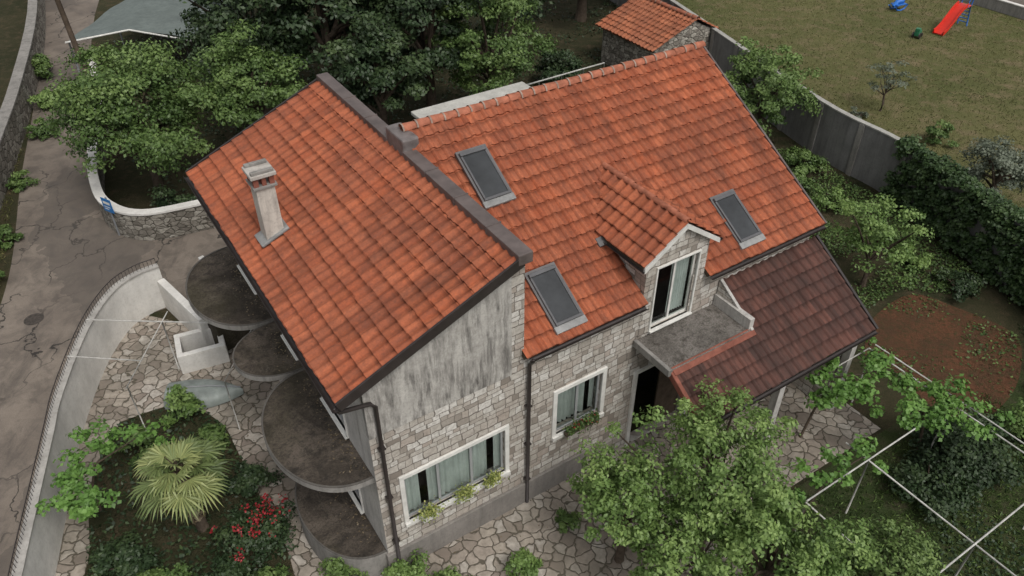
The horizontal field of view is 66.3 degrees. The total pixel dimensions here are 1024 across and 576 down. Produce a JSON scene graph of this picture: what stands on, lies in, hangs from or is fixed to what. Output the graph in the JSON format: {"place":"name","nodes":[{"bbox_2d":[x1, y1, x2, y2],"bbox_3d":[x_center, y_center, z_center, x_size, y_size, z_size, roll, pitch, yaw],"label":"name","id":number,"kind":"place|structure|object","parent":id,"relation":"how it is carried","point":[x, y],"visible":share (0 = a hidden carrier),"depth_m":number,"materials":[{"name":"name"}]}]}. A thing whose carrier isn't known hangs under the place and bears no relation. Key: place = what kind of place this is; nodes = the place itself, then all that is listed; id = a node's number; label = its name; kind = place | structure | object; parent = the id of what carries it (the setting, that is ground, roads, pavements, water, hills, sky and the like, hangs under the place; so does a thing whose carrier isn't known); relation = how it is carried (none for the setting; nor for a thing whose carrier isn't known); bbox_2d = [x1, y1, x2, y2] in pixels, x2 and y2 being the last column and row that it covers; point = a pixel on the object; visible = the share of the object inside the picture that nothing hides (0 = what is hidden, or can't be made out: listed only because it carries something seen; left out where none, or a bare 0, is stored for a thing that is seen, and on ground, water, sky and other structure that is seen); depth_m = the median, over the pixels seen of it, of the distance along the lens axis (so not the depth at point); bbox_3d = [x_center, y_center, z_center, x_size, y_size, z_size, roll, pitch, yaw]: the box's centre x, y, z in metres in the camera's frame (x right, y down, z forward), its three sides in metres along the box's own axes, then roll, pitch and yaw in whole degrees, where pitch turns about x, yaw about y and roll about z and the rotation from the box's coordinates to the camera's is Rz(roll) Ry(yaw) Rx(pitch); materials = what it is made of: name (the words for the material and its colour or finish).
{"place":"outdoors","nodes":[
{"label":"outdoors","id":0,"kind":"place"},
{"bbox_2d":[0,0,112,575],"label":"road","id":1,"kind":"structure","parent":0,"point":[59,278],"depth_m":29.34,"materials":[{"name":"asphalt"}]},
{"bbox_2d":[102,215,226,320],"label":"driveway","id":2,"kind":"structure","parent":0,"point":[176,259],"depth_m":30.79,"materials":[{"name":"concrete"}]},
{"bbox_2d":[157,255,253,350],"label":"outside stairs","id":3,"kind":"structure","parent":2,"relation":"on","point":[178,306],"depth_m":26.44,"materials":[{"name":"concrete"}]},
{"bbox_2d":[55,315,386,575],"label":"garden paving","id":4,"kind":"structure","parent":0,"point":[145,393],"depth_m":24.36,"materials":[{"name":"stone"}]},
{"bbox_2d":[84,407,293,575],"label":"planting bed","id":5,"kind":"object","parent":4,"relation":"on","point":[160,538],"visible":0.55,"depth_m":21.18,"materials":[{"name":"soil"}]},
{"bbox_2d":[35,416,175,522],"bbox_3d":[-10.741,5.091,20.844,2.655,2.179,3.559,13,40,16],"label":"grape vine","id":6,"kind":"object","parent":5,"relation":"on","point":[91,500],"visible":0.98,"depth_m":20.09,"materials":[{"name":"green plant"}]},
{"bbox_2d":[86,528,160,575],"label":"shrub","id":7,"kind":"object","parent":5,"relation":"on","point":[126,558],"visible":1,"depth_m":19.61,"materials":[{"name":"green plant"}]},
{"bbox_2d":[126,434,234,532],"bbox_3d":[-8.238,5.187,19.976,2.520,3.116,2.851,0,38,0],"label":"fan palm","id":8,"kind":"object","parent":5,"relation":"on","point":[187,453],"visible":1,"depth_m":19.12,"materials":[{"name":"green plant"}]},
{"bbox_2d":[158,383,205,427],"bbox_3d":[-10.002,3.379,23.593,1.416,1.489,1.166,-14,40,-17],"label":"shrub","id":9,"kind":"object","parent":5,"relation":"on","point":[177,396],"visible":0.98,"depth_m":23.46,"materials":[{"name":"green plant"}]},
{"bbox_2d":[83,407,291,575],"bbox_3d":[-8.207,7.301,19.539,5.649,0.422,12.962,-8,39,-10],"label":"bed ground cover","id":10,"kind":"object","parent":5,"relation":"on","point":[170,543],"visible":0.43,"depth_m":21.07,"materials":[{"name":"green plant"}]},
{"bbox_2d":[194,549,270,575],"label":"shrub","id":11,"kind":"object","parent":5,"relation":"on","point":[227,566],"visible":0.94,"depth_m":19.44,"materials":[{"name":"green plant"}]},
{"bbox_2d":[218,460,284,497],"bbox_3d":[-7.266,5.269,21.736,1.678,0.845,1.239,6,39,7],"label":"shrub","id":12,"kind":"object","parent":5,"relation":"on","point":[249,479],"visible":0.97,"depth_m":21.60,"materials":[{"name":"green plant"}]},
{"bbox_2d":[206,493,298,572],"bbox_3d":[-6.579,6.194,20.298,2.186,1.175,2.344,28,46,31],"label":"red flower shrub","id":13,"kind":"object","parent":5,"relation":"on","point":[254,535],"visible":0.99,"depth_m":20.16,"materials":[{"name":"green plant"}]},
{"bbox_2d":[173,328,229,373],"bbox_3d":[-10.250,1.994,25.913,1.500,0.750,1.200,-15,41,-19],"label":"basement light well","id":14,"kind":"object","parent":4,"relation":"on","point":[194,352],"visible":0.85,"depth_m":25.59,"materials":[{"name":"concrete"}]},
{"bbox_2d":[163,379,243,409],"bbox_3d":[-9.600,3.211,24.516,2.300,0.452,1.180,-3,38,-4],"label":"upturned dinghy","id":15,"kind":"object","parent":4,"relation":"on","point":[211,392],"visible":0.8,"depth_m":24.37,"materials":[{"name":"paint"}]},
{"bbox_2d":[295,482,387,575],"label":"ground terrace","id":16,"kind":"structure","parent":4,"relation":"on","point":[334,525],"depth_m":19.89,"materials":[{"name":"concrete"}]},
{"bbox_2d":[183,176,338,413],"bbox_3d":[-6.414,-0.382,18.974,0.160,0.080,10.840,-22,43,-25],"label":"wing gutter","id":17,"kind":"object","parent":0,"point":[325,395],"visible":0.83,"depth_m":18.02,"materials":[{"name":"metal"}]},
{"bbox_2d":[0,0,1023,574],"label":"ground","id":18,"kind":"structure","parent":0,"point":[128,184],"depth_m":35.42,"materials":[{"name":"plant"}]},
{"bbox_2d":[0,0,45,210],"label":"roadside stone wall","id":19,"kind":"structure","parent":18,"relation":"on","point":[13,138],"depth_m":38.74,"materials":[{"name":"stone"}]},
{"bbox_2d":[0,0,37,143],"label":"coping","id":20,"kind":"object","parent":19,"relation":"on","point":[10,98],"visible":1,"depth_m":41.05,"materials":[{"name":"concrete"}]},
{"bbox_2d":[23,268,165,575],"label":"garden boundary wall","id":21,"kind":"structure","parent":18,"relation":"on","point":[139,297],"depth_m":23.84,"materials":[{"name":"concrete"}]},
{"bbox_2d":[11,263,158,575],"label":"coping","id":22,"kind":"object","parent":21,"relation":"on","point":[31,517],"visible":0.98,"depth_m":21.26,"materials":[{"name":"concrete"}]},
{"bbox_2d":[7,258,156,575],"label":"iron railing","id":23,"kind":"object","parent":22,"relation":"on","point":[23,511],"visible":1,"depth_m":21.57,"materials":[{"name":"grey metal"}]},
{"bbox_2d":[37,37,222,196],"bbox_3d":[-15.158,-6.968,32.400,7.079,6.780,7.770,0,38,0],"label":"broadleaf tree","id":24,"kind":"object","parent":18,"relation":"on","point":[122,86],"visible":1,"depth_m":30.56,"materials":[{"name":"green plant"}]},
{"bbox_2d":[65,0,231,81],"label":"tarpaulin canopy","id":25,"kind":"object","parent":18,"relation":"on","point":[154,17],"visible":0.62,"depth_m":43.10,"materials":[{"name":"grey fabric"}]},
{"bbox_2d":[97,95,214,239],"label":"curved stone wall","id":26,"kind":"structure","parent":18,"relation":"on","point":[177,223],"depth_m":31.36,"materials":[{"name":"stone"}]},
{"bbox_2d":[87,59,200,215],"bbox_3d":[-16.375,-6.772,35.616,21.113,0.079,9.724,20,42,23],"label":"coping","id":27,"kind":"object","parent":26,"relation":"on","point":[96,187],"visible":0.45,"depth_m":31.18,"materials":[{"name":"concrete"}]},
{"bbox_2d":[147,183,197,206],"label":"shrub","id":28,"kind":"object","parent":18,"relation":"on","point":[162,202],"visible":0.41,"depth_m":32.18,"materials":[{"name":"green plant"}]},
{"bbox_2d":[173,19,308,128],"bbox_3d":[-11.166,-7.889,33.872,6.199,6.402,5.520,20,43,24],"label":"broadleaf tree","id":29,"kind":"object","parent":18,"relation":"on","point":[226,103],"visible":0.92,"depth_m":32.59,"materials":[{"name":"green plant"}]},
{"bbox_2d":[163,0,321,114],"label":"evergreen tree","id":30,"kind":"object","parent":18,"relation":"on","point":[215,19],"visible":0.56,"depth_m":35.78,"materials":[{"name":"green plant"}]},
{"bbox_2d":[223,0,396,87],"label":"evergreen tree","id":31,"kind":"object","parent":18,"relation":"on","point":[326,28],"visible":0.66,"depth_m":34.53,"materials":[{"name":"green plant"}]},
{"bbox_2d":[279,379,387,552],"bbox_3d":[-5.743,1.842,21.240,0.280,6.780,10.300,-22,43,-25],"label":"side wall plaster","id":32,"kind":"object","parent":18,"relation":"on","point":[357,429],"visible":0.07,"depth_m":18.08,"materials":[{"name":"paint"}]},
{"bbox_2d":[185,246,273,330],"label":"balcony","id":33,"kind":"structure","parent":32,"relation":"attached to","point":[219,293],"depth_m":22.81,"materials":[{"name":"concrete"}]},
{"bbox_2d":[232,321,303,380],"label":"balcony","id":34,"kind":"structure","parent":32,"relation":"attached to","point":[262,353],"depth_m":20.79,"materials":[{"name":"concrete"}]},
{"bbox_2d":[261,368,374,492],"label":"balcony","id":35,"kind":"structure","parent":32,"relation":"attached to","point":[308,445],"depth_m":18.50,"materials":[{"name":"concrete"}]},
{"bbox_2d":[321,11,440,124],"bbox_3d":[-5.587,-9.052,34.956,4.803,6.893,5.060,0,38,0],"label":"evergreen tree","id":36,"kind":"object","parent":18,"relation":"on","point":[374,53],"visible":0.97,"depth_m":33.24,"materials":[{"name":"green plant"}]},
{"bbox_2d":[350,0,506,106],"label":"evergreen tree","id":37,"kind":"object","parent":18,"relation":"on","point":[421,24],"visible":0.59,"depth_m":35.18,"materials":[{"name":"green plant"}]},
{"bbox_2d":[107,0,774,197],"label":"yard ground cover","id":38,"kind":"object","parent":18,"relation":"on","point":[238,131],"visible":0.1,"depth_m":45.48,"materials":[{"name":"green plant"}]},
{"bbox_2d":[411,82,529,118],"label":"flat roof outbuilding","id":39,"kind":"structure","parent":18,"relation":"on","point":[464,101],"depth_m":32.96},
{"bbox_2d":[425,0,557,95],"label":"evergreen tree","id":40,"kind":"object","parent":18,"relation":"on","point":[491,61],"visible":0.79,"depth_m":35.79,"materials":[{"name":"green plant"}]},
{"bbox_2d":[533,48,584,81],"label":"shrub","id":41,"kind":"object","parent":18,"relation":"on","point":[554,64],"visible":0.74,"depth_m":42.01,"materials":[{"name":"green plant"}]},
{"bbox_2d":[369,238,808,553],"bbox_3d":[2.697,2.815,21.380,13.900,5.080,0.280,-22,43,-25],"label":"front wall stone","id":42,"kind":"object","parent":18,"relation":"on","point":[430,437],"visible":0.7,"depth_m":19.53,"materials":[{"name":"stone"}]},
{"bbox_2d":[360,277,511,439],"bbox_3d":[-1.558,1.352,16.548,3.620,3.205,0.125,-22,43,-25],"label":"gable plaster","id":43,"kind":"object","parent":42,"relation":"on","point":[469,352],"visible":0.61,"depth_m":16.80,"materials":[{"name":"paint"}]},
{"bbox_2d":[404,431,502,516],"bbox_3d":[-1.412,4.503,19.276,2.770,1.600,0.070,-22,43,-25],"label":"frame","id":44,"kind":"object","parent":42,"relation":"attached to","point":[446,495],"visible":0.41,"depth_m":19.55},
{"bbox_2d":[405,433,499,511],"bbox_3d":[-1.458,4.454,19.328,2.710,1.570,0.100,-22,43,-25],"label":"curtain","id":45,"kind":"object","parent":44,"relation":"hanging from","point":[453,470],"visible":0.59,"depth_m":19.41,"materials":[{"name":"fabric"}]},
{"bbox_2d":[398,424,510,527],"bbox_3d":[-1.338,4.573,19.187,3.010,1.840,0.160,-22,43,-25],"label":"surround","id":46,"kind":"object","parent":42,"relation":"attached to","point":[408,521],"visible":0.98,"depth_m":18.98,"materials":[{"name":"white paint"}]},
{"bbox_2d":[413,408,601,522],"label":"window flower boxes","id":47,"kind":"object","parent":46,"relation":"attached to","point":[492,480],"depth_m":19.68,"materials":[{"name":"green plant"}]},
{"bbox_2d":[512,266,524,373],"bbox_3d":[-2.678,-2.015,20.719,0.340,3.320,10.315,-22,43,-25],"label":"gable stone quoin","id":48,"kind":"object","parent":42,"relation":"on","point":[518,289],"visible":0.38,"depth_m":17.35,"materials":[{"name":"stone"}]},
{"bbox_2d":[185,78,525,411],"bbox_3d":[-4.539,-1.906,19.322,4.717,0.240,10.860,-39,48,-9],"label":"wing verge board","id":49,"kind":"object","parent":48,"relation":"on","point":[419,343],"visible":0.68,"depth_m":15.77,"materials":[{"name":"wood"}]},
{"bbox_2d":[186,81,515,402],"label":"wing roof tiles","id":50,"kind":"object","parent":49,"relation":"on","point":[378,254],"visible":0.94,"depth_m":18.15,"materials":[{"name":"tile"}]},
{"bbox_2d":[241,158,289,247],"bbox_3d":[-5.930,-1.951,18.895,0.751,2.240,0.640,-22,43,-25],"label":"chimney","id":51,"kind":"object","parent":50,"relation":"on","point":[260,179],"visible":0.93,"depth_m":18.57,"materials":[{"name":"paint"}]},
{"bbox_2d":[334,402,400,568],"bbox_3d":[-3.150,4.754,17.664,0.935,6.443,0.115,-24,44,-27],"label":"corner downpipe","id":52,"kind":"object","parent":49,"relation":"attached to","point":[379,434],"visible":0.85,"depth_m":17.13,"materials":[{"name":"brown metal"}]},
{"bbox_2d":[385,122,418,155],"bbox_3d":[-2.762,-3.719,19.771,0.460,0.530,1.000,-22,43,-25],"label":"ridge saddle flashing","id":53,"kind":"object","parent":49,"relation":"on","point":[399,140],"visible":0.85,"depth_m":19.48,"materials":[{"name":"grey metal"}]},
{"bbox_2d":[316,72,532,265],"bbox_3d":[-2.668,-3.417,19.662,0.360,0.270,10.860,-22,43,-25],"label":"parapet flashing","id":54,"kind":"object","parent":49,"relation":"on","point":[512,244],"visible":0.84,"depth_m":18.19,"materials":[{"name":"paint"}]},
{"bbox_2d":[557,377,593,421],"bbox_3d":[1.583,2.859,20.735,1.390,1.530,0.097,-22,43,-25],"label":"curtain","id":55,"kind":"object","parent":42,"relation":"hanging from","point":[565,407],"visible":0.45,"depth_m":20.89,"materials":[{"name":"fabric"}]},
{"bbox_2d":[551,366,607,441],"bbox_3d":[1.757,3.029,20.528,1.710,1.820,0.160,-22,43,-25],"label":"surround","id":56,"kind":"object","parent":42,"relation":"attached to","point":[555,435],"visible":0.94,"depth_m":20.32,"materials":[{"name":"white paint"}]},
{"bbox_2d":[624,363,684,446],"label":"jambs","id":57,"kind":"object","parent":42,"relation":"attached to","point":[632,397],"visible":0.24,"depth_m":21.90,"materials":[{"name":"white paint"}]},
{"bbox_2d":[651,370,677,421],"bbox_3d":[4.623,2.790,23.114,0.930,2.910,0.050,-22,43,-25],"label":"door leaf","id":58,"kind":"object","parent":57,"relation":"attached to","point":[666,394],"visible":0.36,"depth_m":23.35,"materials":[{"name":"brown wood"}]},
{"bbox_2d":[595,0,719,65],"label":"garden shed","id":59,"kind":"structure","parent":18,"relation":"on","point":[634,29],"depth_m":43.04,"materials":[{"name":"tile"}]},
{"bbox_2d":[724,38,823,137],"bbox_3d":[11.366,-8.533,35.832,4.736,5.003,4.310,-26,45,-29],"label":"walnut tree","id":60,"kind":"object","parent":18,"relation":"on","point":[750,69],"visible":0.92,"depth_m":34.90,"materials":[{"name":"green plant"}]},
{"bbox_2d":[782,146,832,173],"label":"shrub","id":61,"kind":"object","parent":18,"relation":"on","point":[808,157],"visible":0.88,"depth_m":35.36,"materials":[{"name":"green plant"}]},
{"bbox_2d":[610,0,1023,295],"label":"concrete boundary wall","id":62,"kind":"structure","parent":18,"relation":"on","point":[875,161],"depth_m":35.29,"materials":[{"name":"concrete"}]},
{"bbox_2d":[616,0,1023,299],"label":"pilasters","id":63,"kind":"object","parent":62,"relation":"attached to","point":[855,148],"visible":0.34,"depth_m":35.77,"materials":[{"name":"concrete"}]},
{"bbox_2d":[669,0,1020,224],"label":"coping","id":64,"kind":"object","parent":62,"relation":"on","point":[828,103],"visible":0.46,"depth_m":35.49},
{"bbox_2d":[822,193,934,287],"bbox_3d":[12.982,-1.768,27.968,3.774,4.114,3.809,0,38,0],"label":"fruit tree","id":65,"kind":"object","parent":18,"relation":"on","point":[883,236],"visible":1,"depth_m":27.23,"materials":[{"name":"green plant"}]},
{"bbox_2d":[776,148,1018,307],"bbox_3d":[12.231,-2.621,32.162,8.667,0.331,13.768,-11,40,-14],"label":"garden ground cover","id":66,"kind":"object","parent":18,"relation":"on","point":[897,266],"visible":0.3,"depth_m":30.55,"materials":[{"name":"green plant"}]},
{"bbox_2d":[865,294,1021,417],"bbox_3d":[14.406,2.123,26.338,4.749,0.001,5.600,31,47,33],"label":"vegetable plot","id":67,"kind":"object","parent":18,"relation":"on","point":[934,335],"visible":0.63,"depth_m":26.52,"materials":[{"name":"soil"}]},
{"bbox_2d":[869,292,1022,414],"bbox_3d":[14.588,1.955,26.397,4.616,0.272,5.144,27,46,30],"label":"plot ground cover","id":68,"kind":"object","parent":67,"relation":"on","point":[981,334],"visible":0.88,"depth_m":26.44,"materials":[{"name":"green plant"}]},
{"bbox_2d":[879,134,1023,310],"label":"ivy hedge","id":69,"kind":"object","parent":18,"relation":"on","point":[999,214],"visible":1,"depth_m":29.82,"materials":[{"name":"green plant"}]},
{"bbox_2d":[935,266,987,301],"bbox_3d":[16.586,-0.115,28.640,1.682,0.737,1.846,0,38,0],"label":"shrub","id":70,"kind":"object","parent":18,"relation":"on","point":[969,285],"visible":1,"depth_m":28.51,"materials":[{"name":"green plant"}]},
{"bbox_2d":[412,383,880,575],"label":"patio paving","id":71,"kind":"structure","parent":0,"point":[569,553],"depth_m":21.07,"materials":[{"name":"stone"}]},
{"bbox_2d":[380,548,429,575],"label":"shrub","id":72,"kind":"object","parent":71,"relation":"on","point":[404,570],"visible":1,"depth_m":19.33,"materials":[{"name":"green plant"}]},
{"bbox_2d":[386,450,585,567],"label":"plinth","id":73,"kind":"structure","parent":71,"relation":"on","point":[471,520],"depth_m":20.77,"materials":[{"name":"concrete"}]},
{"bbox_2d":[503,547,543,575],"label":"shrub","id":74,"kind":"object","parent":71,"relation":"on","point":[527,563],"visible":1,"depth_m":19.40,"materials":[{"name":"green plant"}]},
{"bbox_2d":[566,438,704,568],"bbox_3d":[2.672,5.444,18.998,3.162,3.914,2.837,24,44,27],"label":"plum tree","id":75,"kind":"object","parent":71,"relation":"on","point":[595,491],"visible":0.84,"depth_m":18.07,"materials":[{"name":"green plant"}]},
{"bbox_2d":[627,496,743,575],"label":"plum tree","id":76,"kind":"object","parent":71,"relation":"on","point":[677,548],"visible":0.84,"depth_m":16.98,"materials":[{"name":"green plant"}]},
{"bbox_2d":[603,375,811,561],"bbox_3d":[4.593,4.843,18.811,4.826,5.093,4.416,0,38,0],"label":"plum tree","id":77,"kind":"object","parent":71,"relation":"on","point":[715,473],"visible":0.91,"depth_m":17.89,"materials":[{"name":"green plant"}]},
{"bbox_2d":[677,338,859,496],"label":"porch posts","id":78,"kind":"object","parent":71,"relation":"on","point":[776,397],"visible":0.2,"depth_m":22.11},
{"bbox_2d":[677,236,875,423],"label":"porch roof tiles","id":79,"kind":"object","parent":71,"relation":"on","point":[799,303],"visible":0.94,"depth_m":21.38,"materials":[{"name":"tile"}]},
{"bbox_2d":[671,329,755,375],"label":"porch top verge","id":80,"kind":"structure","parent":79,"relation":"on","point":[712,353],"depth_m":20.12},
{"bbox_2d":[718,330,879,423],"bbox_3d":[7.519,2.381,20.759,6.750,0.070,0.140,-22,43,-25],"label":"porch gutter","id":81,"kind":"object","parent":79,"relation":"attached to","point":[811,368],"visible":0.67,"depth_m":20.92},
{"bbox_2d":[701,462,881,575],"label":"plum tree","id":82,"kind":"object","parent":71,"relation":"on","point":[808,557],"visible":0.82,"depth_m":16.48,"materials":[{"name":"green plant"}]},
{"bbox_2d":[683,271,688,296],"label":"walls","id":83,"kind":"structure","parent":0,"point":[685,287],"depth_m":28.28,"materials":[{"name":"stone"}]},
{"bbox_2d":[522,258,747,359],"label":"roof deck","id":84,"kind":"structure","parent":83,"relation":"on","point":[525,357],"depth_m":20.46,"materials":[{"name":"brown wood"}]},
{"bbox_2d":[529,306,648,362],"bbox_3d":[1.900,1.091,18.751,3.480,0.075,0.150,-22,43,-25],"label":"gutter","id":85,"kind":"object","parent":84,"relation":"attached to","point":[548,352],"visible":1,"depth_m":18.73,"materials":[{"name":"brown metal"}]},
{"bbox_2d":[401,47,825,359],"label":"roof tiles","id":86,"kind":"object","parent":84,"relation":"on","point":[683,130],"visible":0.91,"depth_m":21.12,"materials":[{"name":"tile"}]},
{"bbox_2d":[454,144,515,209],"bbox_3d":[-0.674,-2.811,19.646,0.900,0.953,1.511,-22,43,-25],"label":"skylight","id":87,"kind":"object","parent":86,"relation":"attached to","point":[485,177],"visible":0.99,"depth_m":19.57,"materials":[{"name":"grey glass"}]},
{"bbox_2d":[399,41,705,130],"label":"ridge caps","id":88,"kind":"object","parent":86,"relation":"on","point":[506,98],"visible":0.99,"depth_m":21.41,"materials":[{"name":"tile"}]},
{"bbox_2d":[525,262,587,335],"bbox_3d":[1.033,0.229,18.742,0.900,0.948,1.501,-22,43,-25],"label":"skylight","id":89,"kind":"object","parent":86,"relation":"attached to","point":[555,298],"visible":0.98,"depth_m":18.67,"materials":[{"name":"grey glass"}]},
{"bbox_2d":[709,189,765,249],"bbox_3d":[6.132,-1.889,21.371,0.910,0.942,1.491,-22,43,-25],"label":"skylight","id":90,"kind":"object","parent":86,"relation":"attached to","point":[740,223],"visible":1,"depth_m":21.30,"materials":[{"name":"grey glass"}]},
{"bbox_2d":[594,162,722,337],"bbox_3d":[3.295,-1.116,20.944,2.676,3.650,3.460,-22,43,-25],"label":"dormer","id":91,"kind":"object","parent":84,"relation":"attached to","point":[657,242],"visible":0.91,"depth_m":19.70,"materials":[{"name":"tile"}]},
{"bbox_2d":[648,249,701,333],"bbox_3d":[3.942,-0.126,20.498,1.980,2.650,1.050,-22,43,-25],"label":"dormer door","id":92,"kind":"structure","parent":91,"relation":"in","point":[663,273],"depth_m":20.83,"materials":[{"name":"white paint"}]},
{"bbox_2d":[710,225,827,279],"bbox_3d":[7.087,-0.997,21.395,4.450,0.075,0.150,-22,43,-25],"label":"gutter","id":93,"kind":"object","parent":84,"relation":"attached to","point":[766,253],"visible":1,"depth_m":21.34,"materials":[{"name":"brown metal"}]},
{"bbox_2d":[638,304,750,371],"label":"terrace slab","id":94,"kind":"structure","parent":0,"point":[689,336],"depth_m":20.56,"materials":[{"name":"concrete"}]},
{"bbox_2d":[676,0,1023,209],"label":"lawn","id":95,"kind":"structure","parent":0,"point":[911,67],"depth_m":46.14,"materials":[{"name":"plant"}]},
{"bbox_2d":[865,60,916,110],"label":"sapling","id":96,"kind":"object","parent":95,"relation":"on","point":[892,81],"visible":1,"depth_m":39.46,"materials":[{"name":"green plant"}]},
{"bbox_2d":[958,135,1023,196],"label":"olive tree","id":97,"kind":"object","parent":95,"relation":"on","point":[1001,160],"visible":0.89,"depth_m":32.20,"materials":[{"name":"green plant"}]},
{"bbox_2d":[741,371,1023,575],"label":"shaded lawn","id":98,"kind":"structure","parent":0,"point":[888,436],"depth_m":21.43,"materials":[{"name":"green plant"}]},
{"bbox_2d":[805,515,946,575],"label":"cherry tree","id":99,"kind":"object","parent":98,"relation":"on","point":[917,561],"visible":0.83,"depth_m":17.57,"materials":[{"name":"green plant"}]},
{"bbox_2d":[789,337,1016,530],"bbox_3d":[9.461,4.199,21.364,6.977,2.943,4.333,-22,43,-25],"label":"grape vine","id":100,"kind":"object","parent":98,"relation":"on","point":[876,362],"visible":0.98,"depth_m":21.12,"materials":[{"name":"green plant"}]},
{"bbox_2d":[785,344,1023,575],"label":"vine pergola","id":101,"kind":"object","parent":98,"relation":"on","point":[971,547],"visible":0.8,"depth_m":19.53,"materials":[{"name":"paint"}]},
{"bbox_2d":[882,448,982,525],"bbox_3d":[11.503,5.375,21.461,2.313,1.020,2.262,-24,44,-27],"label":"dark shrub","id":102,"kind":"object","parent":98,"relation":"on","point":[912,479],"visible":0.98,"depth_m":21.21,"materials":[{"name":"green plant"}]},
{"bbox_2d":[897,401,1023,493],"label":"dark shrub","id":103,"kind":"object","parent":98,"relation":"on","point":[979,462],"visible":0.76,"depth_m":21.57,"materials":[{"name":"green plant"}]},
{"bbox_2d":[924,324,1023,575],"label":"orchard ground cover","id":104,"kind":"object","parent":98,"relation":"on","point":[987,542],"visible":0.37,"depth_m":20.53,"materials":[{"name":"green plant"}]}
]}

